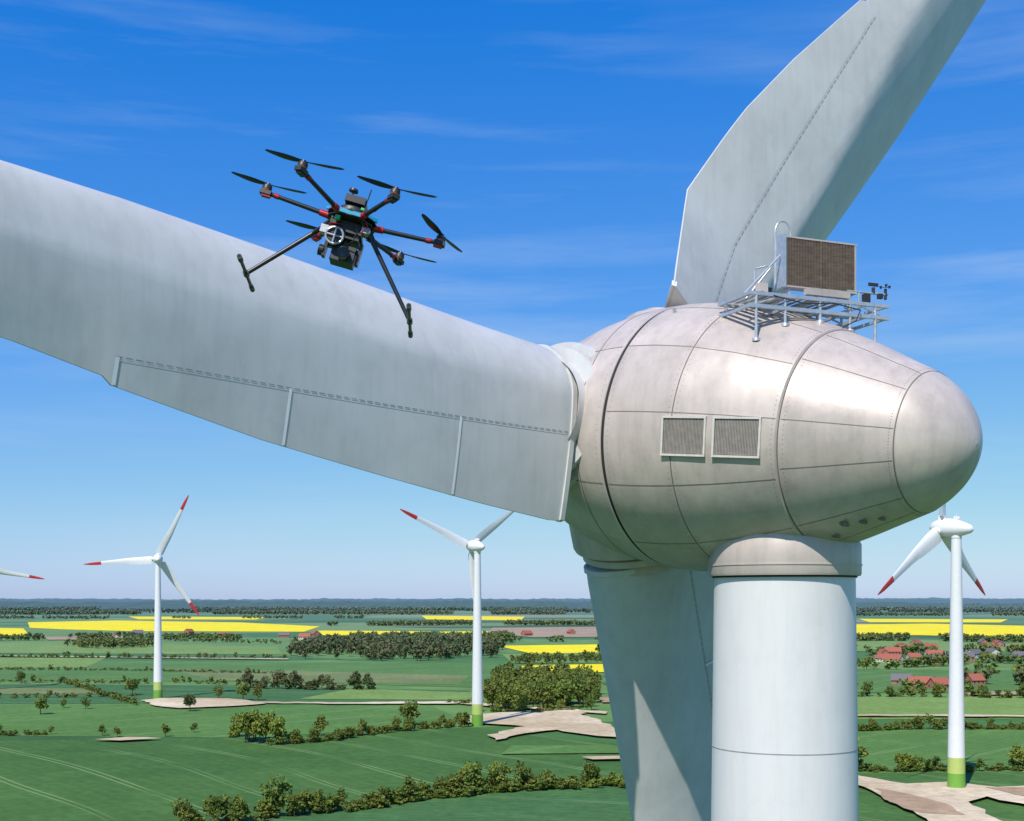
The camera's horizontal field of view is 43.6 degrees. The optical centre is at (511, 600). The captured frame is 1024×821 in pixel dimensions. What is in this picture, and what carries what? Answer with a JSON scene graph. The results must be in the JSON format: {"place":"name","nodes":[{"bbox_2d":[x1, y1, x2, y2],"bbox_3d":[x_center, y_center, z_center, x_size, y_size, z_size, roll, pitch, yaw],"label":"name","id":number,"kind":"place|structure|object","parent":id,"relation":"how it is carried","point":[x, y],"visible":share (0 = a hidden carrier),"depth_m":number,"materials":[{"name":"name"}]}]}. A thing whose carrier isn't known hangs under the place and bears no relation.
{"place":"outdoors","nodes":[
{"label":"outdoors","id":0,"kind":"place"},
{"bbox_2d":[0,628,27,635],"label":"rapeseed field","id":1,"kind":"structure","parent":0,"point":[9,631],"depth_m":1873.99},
{"bbox_2d":[0,688,99,693],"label":"field","id":2,"kind":"structure","parent":0,"point":[40,690],"depth_m":648.71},
{"bbox_2d":[0,657,104,667],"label":"field","id":3,"kind":"structure","parent":0,"point":[39,662],"depth_m":943.94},
{"bbox_2d":[46,636,125,639],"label":"tilled field","id":4,"kind":"structure","parent":0,"point":[61,638],"depth_m":1560.84,"materials":[{"name":"soil"}]},
{"bbox_2d":[101,737,153,739],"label":"sandy track","id":5,"kind":"structure","parent":0,"point":[125,738],"depth_m":418.66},
{"bbox_2d":[0,642,282,654],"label":"field","id":6,"kind":"structure","parent":0,"point":[33,647],"depth_m":1192.65,"materials":[{"name":"plant"}]},
{"bbox_2d":[1,655,288,658],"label":"sandy track","id":7,"kind":"structure","parent":0,"point":[181,657],"depth_m":1010.87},
{"bbox_2d":[28,620,319,631],"bbox_3d":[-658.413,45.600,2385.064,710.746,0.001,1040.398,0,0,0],"label":"rapeseed field","id":8,"kind":"structure","parent":0,"point":[117,625],"depth_m":2233.52,"materials":[{"name":"plant"}]},
{"bbox_2d":[128,616,262,619],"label":"rapeseed field","id":9,"kind":"structure","parent":0,"point":[221,618],"depth_m":3216.10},
{"bbox_2d":[143,698,263,707],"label":"sandy track","id":10,"kind":"structure","parent":0,"point":[179,702],"depth_m":567.23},
{"bbox_2d":[0,704,468,737],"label":"field","id":11,"kind":"structure","parent":0,"point":[140,720],"depth_m":502.02,"materials":[{"name":"plant"}]},
{"bbox_2d":[0,724,54,735],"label":"hedgerow","id":12,"kind":"object","parent":11,"relation":"on","point":[15,731],"visible":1,"depth_m":436.86,"materials":[{"name":"green plant"}]},
{"bbox_2d":[34,696,48,713],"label":"tree","id":13,"kind":"object","parent":11,"relation":"on","point":[40,703],"visible":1,"depth_m":515.08,"materials":[{"name":"green plant"}]},
{"bbox_2d":[80,696,90,708],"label":"tree","id":14,"kind":"object","parent":11,"relation":"on","point":[85,701],"visible":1,"depth_m":540.74,"materials":[{"name":"green plant"}]},
{"bbox_2d":[161,724,171,736],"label":"tree","id":15,"kind":"object","parent":11,"relation":"on","point":[166,729],"visible":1,"depth_m":430.76,"materials":[{"name":"green plant"}]},
{"bbox_2d":[182,693,196,710],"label":"tree","id":16,"kind":"object","parent":11,"relation":"on","point":[189,699],"visible":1,"depth_m":529.58,"materials":[{"name":"green plant"}]},
{"bbox_2d":[398,700,420,718],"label":"tree","id":17,"kind":"object","parent":11,"relation":"on","point":[406,709],"visible":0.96,"depth_m":469.16,"materials":[{"name":"green plant"}]},
{"bbox_2d":[0,684,468,703],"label":"field","id":18,"kind":"structure","parent":0,"point":[269,693],"depth_m":623.60,"materials":[{"name":"plant"}]},
{"bbox_2d":[0,687,137,697],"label":"hedgerow","id":19,"kind":"object","parent":18,"relation":"on","point":[14,695],"visible":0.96,"depth_m":605.49,"materials":[{"name":"green plant"}]},
{"bbox_2d":[62,678,138,704],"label":"hedgerow","id":20,"kind":"object","parent":18,"relation":"on","point":[86,686],"visible":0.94,"depth_m":630.63,"materials":[{"name":"green plant"}]},
{"bbox_2d":[124,678,138,693],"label":"tree","id":21,"kind":"object","parent":18,"relation":"on","point":[131,684],"visible":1,"depth_m":618.83,"materials":[{"name":"green plant"}]},
{"bbox_2d":[213,685,223,697],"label":"tree","id":22,"kind":"object","parent":18,"relation":"on","point":[218,692],"visible":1,"depth_m":599.45,"materials":[{"name":"green plant"}]},
{"bbox_2d":[236,683,250,699],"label":"tree","id":23,"kind":"object","parent":18,"relation":"on","point":[242,689],"visible":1,"depth_m":585.70,"materials":[{"name":"green plant"}]},
{"bbox_2d":[252,685,262,699],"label":"tree","id":24,"kind":"object","parent":18,"relation":"on","point":[257,690],"visible":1,"depth_m":587.21,"materials":[{"name":"green plant"}]},
{"bbox_2d":[240,669,375,689],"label":"hedgerow","id":25,"kind":"object","parent":18,"relation":"on","point":[279,679],"visible":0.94,"depth_m":658.49,"materials":[{"name":"green plant"}]},
{"bbox_2d":[0,660,604,686],"bbox_3d":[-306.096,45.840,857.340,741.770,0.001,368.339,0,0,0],"label":"field","id":26,"kind":"structure","parent":0,"point":[462,669],"depth_m":848.73,"materials":[{"name":"plant"}]},
{"bbox_2d":[0,664,276,673],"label":"hedgerow","id":27,"kind":"object","parent":26,"relation":"on","point":[84,668],"visible":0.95,"depth_m":835.28,"materials":[{"name":"green plant"}]},
{"bbox_2d":[0,727,622,820],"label":"field","id":28,"kind":"structure","parent":0,"point":[103,780],"depth_m":352.14,"materials":[{"name":"plant"}]},
{"bbox_2d":[228,709,287,744],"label":"hedgerow","id":29,"kind":"object","parent":28,"relation":"on","point":[255,722],"visible":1,"depth_m":411.63,"materials":[{"name":"green plant"}]},
{"bbox_2d":[312,714,328,735],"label":"tree","id":30,"kind":"object","parent":28,"relation":"on","point":[321,723],"visible":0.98,"depth_m":434.75,"materials":[{"name":"green plant"}]},
{"bbox_2d":[265,712,470,744],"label":"hedgerow","id":31,"kind":"object","parent":28,"relation":"on","point":[314,734],"visible":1,"depth_m":436.26,"materials":[{"name":"green plant"}]},
{"bbox_2d":[170,760,623,820],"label":"hedgerow","id":32,"kind":"object","parent":28,"relation":"on","point":[237,809],"visible":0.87,"depth_m":280.17,"materials":[{"name":"green plant"}]},
{"bbox_2d":[457,760,512,785],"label":"hedgerow trees","id":33,"kind":"object","parent":28,"relation":"on","point":[472,775],"visible":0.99,"depth_m":305.74,"materials":[{"name":"green plant"}]},
{"bbox_2d":[172,669,467,683],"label":"field","id":34,"kind":"structure","parent":0,"point":[307,676],"depth_m":770.02,"materials":[{"name":"plant"}]},
{"bbox_2d":[231,149,461,337],"bbox_3d":[-0.828,-1.744,6.404,1.148,0.796,0.867,0,0,0],"label":"hexacopter drone","id":35,"kind":"object","parent":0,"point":[347,227],"visible":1,"depth_m":6.34,"materials":[{"name":"black plastic"}]},
{"bbox_2d":[319,631,430,634],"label":"rapeseed field","id":36,"kind":"structure","parent":0,"point":[338,632],"depth_m":1813.28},
{"bbox_2d":[301,688,471,699],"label":"field","id":37,"kind":"structure","parent":0,"point":[351,693],"depth_m":614.89,"materials":[{"name":"plant"}]},
{"bbox_2d":[219,784,631,820],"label":"field","id":38,"kind":"structure","parent":0,"point":[603,802],"depth_m":281.30,"materials":[{"name":"plant"}]},
{"bbox_2d":[258,775,292,816],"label":"hedgerow trees","id":39,"kind":"object","parent":38,"relation":"on","point":[270,797],"visible":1,"depth_m":271.11,"materials":[{"name":"green plant"}]},
{"bbox_2d":[351,776,624,809],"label":"hedgerow","id":40,"kind":"object","parent":38,"relation":"on","point":[422,787],"visible":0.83,"depth_m":304.95,"materials":[{"name":"green plant"}]},
{"bbox_2d":[254,701,606,713],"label":"sandy track","id":41,"kind":"structure","parent":0,"point":[444,702],"depth_m":561.48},
{"bbox_2d":[423,616,523,619],"bbox_3d":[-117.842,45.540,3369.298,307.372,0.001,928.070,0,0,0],"label":"rapeseed field","id":42,"kind":"structure","parent":0,"point":[471,617],"depth_m":3402.32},
{"bbox_2d":[0,610,1023,743],"bbox_3d":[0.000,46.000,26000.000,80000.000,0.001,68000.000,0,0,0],"label":"ground","id":43,"kind":"structure","parent":0,"point":[350,624],"depth_m":1334.16,"materials":[{"name":"plant"}]},
{"bbox_2d":[15,670,25,683],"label":"tree","id":44,"kind":"object","parent":43,"relation":"on","point":[21,674],"visible":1,"depth_m":706.72,"materials":[{"name":"green plant"}]},
{"bbox_2d":[0,568,43,578],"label":"wind turbine","id":45,"kind":"object","parent":43,"relation":"on","point":[6,572],"visible":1,"depth_m":654.72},
{"bbox_2d":[0,674,149,683],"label":"hedgerow","id":46,"kind":"object","parent":43,"relation":"on","point":[59,680],"visible":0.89,"depth_m":712.40,"materials":[{"name":"green plant"}]},
{"bbox_2d":[20,631,139,637],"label":"woodland","id":47,"kind":"object","parent":43,"relation":"on","point":[132,634],"visible":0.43,"depth_m":1576.72,"materials":[{"name":"green plant"}]},
{"bbox_2d":[63,636,153,648],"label":"woodland","id":48,"kind":"object","parent":43,"relation":"on","point":[113,642],"visible":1,"depth_m":1249.60,"materials":[{"name":"green plant"}]},
{"bbox_2d":[0,632,242,640],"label":"woodland","id":49,"kind":"object","parent":43,"relation":"on","point":[36,636],"visible":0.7,"depth_m":1499.83,"materials":[{"name":"green plant"}]},
{"bbox_2d":[84,495,198,698],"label":"wind turbine","id":50,"kind":"object","parent":43,"relation":"on","point":[157,559],"visible":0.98,"depth_m":596.73,"materials":[{"name":"metal"}]},
{"bbox_2d":[0,651,286,658],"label":"hedgerow","id":51,"kind":"object","parent":43,"relation":"on","point":[123,654],"visible":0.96,"depth_m":1015.87,"materials":[{"name":"green plant"}]},
{"bbox_2d":[64,632,281,643],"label":"hedgerow","id":52,"kind":"object","parent":43,"relation":"on","point":[208,638],"visible":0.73,"depth_m":1410.05,"materials":[{"name":"green plant"}]},
{"bbox_2d":[0,614,363,618],"bbox_3d":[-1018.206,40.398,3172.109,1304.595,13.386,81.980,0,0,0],"label":"woodland","id":53,"kind":"object","parent":43,"relation":"on","point":[174,616],"visible":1,"depth_m":3168.71,"materials":[{"name":"green plant"}]},
{"bbox_2d":[171,675,244,684],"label":"hedgerow","id":54,"kind":"object","parent":43,"relation":"on","point":[210,679],"visible":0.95,"depth_m":704.79,"materials":[{"name":"green plant"}]},
{"bbox_2d":[0,609,565,614],"bbox_3d":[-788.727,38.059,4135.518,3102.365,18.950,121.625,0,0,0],"label":"woodland","id":55,"kind":"object","parent":43,"relation":"on","point":[258,612],"visible":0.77,"depth_m":4128.83,"materials":[{"name":"green plant"}]},
{"bbox_2d":[286,631,505,660],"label":"woodland","id":56,"kind":"object","parent":43,"relation":"on","point":[370,647],"visible":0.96,"depth_m":1092.87,"materials":[{"name":"green plant"}]},
{"bbox_2d":[353,630,514,643],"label":"woodland","id":57,"kind":"object","parent":43,"relation":"on","point":[505,635],"visible":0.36,"depth_m":1398.88,"materials":[{"name":"green plant"}]},
{"bbox_2d":[293,634,597,641],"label":"woodland","id":58,"kind":"object","parent":43,"relation":"on","point":[559,637],"visible":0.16,"depth_m":1425.08,"materials":[{"name":"green plant"}]},
{"bbox_2d":[400,509,513,725],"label":"wind turbine","id":59,"kind":"object","parent":43,"relation":"on","point":[475,547],"visible":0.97,"depth_m":468.55,"materials":[{"name":"metal"}]},
{"bbox_2d":[326,619,594,625],"bbox_3d":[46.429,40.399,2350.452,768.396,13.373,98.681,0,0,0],"label":"woodland","id":60,"kind":"object","parent":43,"relation":"on","point":[465,622],"visible":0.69,"depth_m":2346.43,"materials":[{"name":"green plant"}]},
{"bbox_2d":[446,697,491,704],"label":"hedgerow","id":61,"kind":"object","parent":43,"relation":"on","point":[468,701],"visible":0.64,"depth_m":563.94,"materials":[{"name":"green plant"}]},
{"bbox_2d":[0,0,985,820],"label":"wind turbine","id":62,"kind":"object","parent":43,"relation":"on","point":[724,462],"visible":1,"depth_m":24.61,"materials":[{"name":"metal"}]},
{"bbox_2d":[0,606,1023,610],"bbox_3d":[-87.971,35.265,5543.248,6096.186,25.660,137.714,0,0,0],"label":"woodland","id":63,"kind":"object","parent":43,"relation":"on","point":[455,608],"visible":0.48,"depth_m":5524.55,"materials":[{"name":"green plant"}]},
{"bbox_2d":[34,607,1023,612],"bbox_3d":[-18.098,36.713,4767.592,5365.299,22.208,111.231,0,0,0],"label":"woodland","id":64,"kind":"object","parent":43,"relation":"on","point":[567,610],"visible":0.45,"depth_m":4747.92,"materials":[{"name":"green plant"}]},
{"bbox_2d":[483,693,596,711],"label":"hedgerow","id":65,"kind":"object","parent":43,"relation":"on","point":[589,701],"visible":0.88,"depth_m":526.22,"materials":[{"name":"green plant"}]},
{"bbox_2d":[483,661,602,710],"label":"tree grove","id":66,"kind":"object","parent":43,"relation":"on","point":[577,676],"visible":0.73,"depth_m":582.03,"materials":[{"name":"green plant"}]},
{"bbox_2d":[486,673,601,711],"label":"tree grove","id":67,"kind":"object","parent":43,"relation":"on","point":[556,696],"visible":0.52,"depth_m":540.79,"materials":[{"name":"green plant"}]},
{"bbox_2d":[510,649,601,663],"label":"woodland","id":68,"kind":"object","parent":43,"relation":"on","point":[585,655],"visible":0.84,"depth_m":951.11,"materials":[{"name":"green plant"}]},
{"bbox_2d":[878,504,984,787],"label":"wind turbine","id":69,"kind":"object","parent":43,"relation":"on","point":[950,532],"visible":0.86,"depth_m":308.87,"materials":[{"name":"metal"}]},
{"bbox_2d":[927,679,948,688],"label":"walls","id":70,"kind":"structure","parent":43,"relation":"on","point":[930,682],"depth_m":664.29,"materials":[{"name":"brick"}]},
{"bbox_2d":[926,676,948,684],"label":"roof","id":71,"kind":"structure","parent":70,"relation":"on","point":[943,680],"depth_m":663.44,"materials":[{"name":"red tile"}]},
{"bbox_2d":[856,611,1023,615],"bbox_3d":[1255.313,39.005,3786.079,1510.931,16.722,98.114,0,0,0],"label":"woodland","id":72,"kind":"object","parent":43,"relation":"on","point":[933,613],"visible":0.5,"depth_m":3756.71,"materials":[{"name":"green plant"}]},
{"bbox_2d":[857,632,1023,641],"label":"woodland","id":73,"kind":"object","parent":43,"relation":"on","point":[891,636],"visible":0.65,"depth_m":1431.08,"materials":[{"name":"green plant"}]},
{"bbox_2d":[857,657,1023,672],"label":"woodland","id":74,"kind":"object","parent":43,"relation":"on","point":[893,663],"visible":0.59,"depth_m":846.24,"materials":[{"name":"green plant"}]},
{"bbox_2d":[858,651,1023,666],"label":"woodland","id":75,"kind":"object","parent":43,"relation":"on","point":[942,659],"visible":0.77,"depth_m":895.39,"materials":[{"name":"green plant"}]},
{"bbox_2d":[898,678,985,696],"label":"woodland","id":76,"kind":"object","parent":43,"relation":"on","point":[909,687],"visible":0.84,"depth_m":632.51,"materials":[{"name":"green plant"}]},
{"bbox_2d":[863,642,1023,655],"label":"woodland","id":77,"kind":"object","parent":43,"relation":"on","point":[917,647],"visible":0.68,"depth_m":1096.98,"materials":[{"name":"green plant"}]},
{"bbox_2d":[965,675,984,684],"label":"walls","id":78,"kind":"structure","parent":43,"relation":"on","point":[973,683],"depth_m":695.65,"materials":[{"name":"brick"}]},
{"bbox_2d":[964,672,986,680],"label":"roof","id":79,"kind":"structure","parent":78,"relation":"on","point":[977,677],"depth_m":696.71,"materials":[{"name":"red tile"}]},
{"bbox_2d":[964,667,1023,684],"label":"woodland","id":80,"kind":"object","parent":43,"relation":"on","point":[1016,674],"visible":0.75,"depth_m":697.19,"materials":[{"name":"green plant"}]},
{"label":"walls","id":81,"kind":"object","parent":43,"relation":"on","visible":0},
{"bbox_2d":[884,646,901,651],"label":"roof","id":82,"kind":"structure","parent":81,"relation":"on","point":[893,649],"depth_m":1061.34,"materials":[{"name":"red tile"}]},
{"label":"walls","id":83,"kind":"object","parent":43,"relation":"on","visible":0},
{"bbox_2d":[907,675,930,683],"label":"roof","id":84,"kind":"structure","parent":83,"relation":"on","point":[924,679],"depth_m":672.00,"materials":[{"name":"red tile"}]},
{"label":"walls","id":85,"kind":"object","parent":43,"relation":"on","visible":0},
{"bbox_2d":[890,672,911,680],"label":"roof","id":86,"kind":"structure","parent":85,"relation":"on","point":[895,676],"depth_m":697.23,"materials":[{"name":"grey tile"}]},
{"bbox_2d":[0,597,1023,609],"bbox_3d":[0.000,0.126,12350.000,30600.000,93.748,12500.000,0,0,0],"label":"hills","id":87,"kind":"structure","parent":0,"point":[145,604],"depth_m":6878.58,"materials":[{"name":"plant"}]},
{"bbox_2d":[0,0,1023,599],"label":"sky","id":88,"kind":"structure","parent":0,"point":[560,145],"materials":[{"name":"blue"}]},
{"bbox_2d":[468,710,615,739],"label":"sandy track","id":89,"kind":"structure","parent":0,"point":[574,721],"depth_m":473.92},
{"bbox_2d":[487,627,596,636],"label":"tilled field","id":90,"kind":"structure","parent":0,"point":[560,631],"depth_m":1865.76,"materials":[{"name":"soil"}]},
{"bbox_2d":[505,644,598,653],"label":"rapeseed field","id":91,"kind":"structure","parent":0,"point":[556,648],"depth_m":1209.45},
{"bbox_2d":[502,653,601,662],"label":"field","id":92,"kind":"structure","parent":0,"point":[507,656],"depth_m":971.08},
{"bbox_2d":[502,745,618,753],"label":"field","id":93,"kind":"structure","parent":0,"point":[527,749],"depth_m":391.73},
{"bbox_2d":[522,664,603,671],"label":"rapeseed field","id":94,"kind":"structure","parent":0,"point":[596,667],"depth_m":879.88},
{"bbox_2d":[583,756,619,758],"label":"sandy track","id":95,"kind":"structure","parent":0,"point":[604,757],"depth_m":368.20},
{"bbox_2d":[876,788,964,814],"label":"tilled field","id":96,"kind":"structure","parent":0,"point":[915,803],"depth_m":284.19,"materials":[{"name":"soil"}]},
{"bbox_2d":[861,619,1007,621],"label":"rapeseed field","id":97,"kind":"structure","parent":0,"point":[932,620],"depth_m":2886.44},
{"bbox_2d":[856,624,1023,635],"bbox_3d":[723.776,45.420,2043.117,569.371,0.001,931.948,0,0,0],"label":"rapeseed field","id":98,"kind":"structure","parent":0,"point":[936,629],"depth_m":1995.61,"materials":[{"name":"plant"}]},
{"bbox_2d":[857,696,1023,718],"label":"field","id":99,"kind":"structure","parent":0,"point":[1013,705],"depth_m":553.33,"materials":[{"name":"plant"}]},
{"bbox_2d":[857,679,1023,697],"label":"hedgerow","id":100,"kind":"object","parent":99,"relation":"on","point":[937,689],"visible":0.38,"depth_m":606.57,"materials":[{"name":"green plant"}]},
{"bbox_2d":[857,669,1023,692],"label":"field","id":101,"kind":"structure","parent":0,"point":[1002,680],"depth_m":749.33,"materials":[{"name":"plant"}]},
{"bbox_2d":[857,640,1023,651],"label":"field","id":102,"kind":"structure","parent":0,"point":[941,644],"depth_m":1356.78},
{"bbox_2d":[858,729,1023,772],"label":"field","id":103,"kind":"structure","parent":0,"point":[990,747],"depth_m":404.99,"materials":[{"name":"plant"}]},
{"bbox_2d":[858,738,868,759],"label":"hedgerow","id":104,"kind":"object","parent":103,"relation":"on","point":[863,751],"visible":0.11,"depth_m":341.69,"materials":[{"name":"green plant"}]},
{"bbox_2d":[893,752,925,771],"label":"hedgerow","id":105,"kind":"object","parent":103,"relation":"on","point":[909,759],"visible":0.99,"depth_m":343.50,"materials":[{"name":"green plant"}]},
{"bbox_2d":[858,713,1023,730],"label":"hedgerow","id":106,"kind":"object","parent":103,"relation":"on","point":[918,722],"visible":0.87,"depth_m":455.26,"materials":[{"name":"green plant"}]},
{"bbox_2d":[858,755,1023,772],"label":"hedgerow","id":107,"kind":"object","parent":103,"relation":"on","point":[930,766],"visible":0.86,"depth_m":343.84,"materials":[{"name":"green plant"}]},
{"bbox_2d":[1007,743,1023,765],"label":"tree","id":108,"kind":"object","parent":103,"relation":"on","point":[1017,756],"visible":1,"depth_m":345.89,"materials":[{"name":"green plant"}]},
{"bbox_2d":[858,772,1023,820],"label":"field","id":109,"kind":"structure","parent":0,"point":[874,806],"depth_m":293.56,"materials":[{"name":"plant"}]},
{"bbox_2d":[858,775,1023,820],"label":"sandy track","id":110,"kind":"structure","parent":0,"point":[957,799],"depth_m":297.76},
{"bbox_2d":[858,714,1023,715],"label":"sandy track","id":111,"kind":"structure","parent":0,"point":[927,715],"depth_m":501.85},
{"bbox_2d":[987,787,1023,795],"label":"dirt road","id":112,"kind":"structure","parent":0,"point":[1017,790],"depth_m":305.09,"materials":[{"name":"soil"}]},
{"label":"walls","id":113,"kind":"object","parent":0,"visible":0},
{"bbox_2d":[882,653,904,659],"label":"roof","id":114,"kind":"structure","parent":113,"relation":"on","point":[892,656],"depth_m":940.09,"materials":[{"name":"red tile"}]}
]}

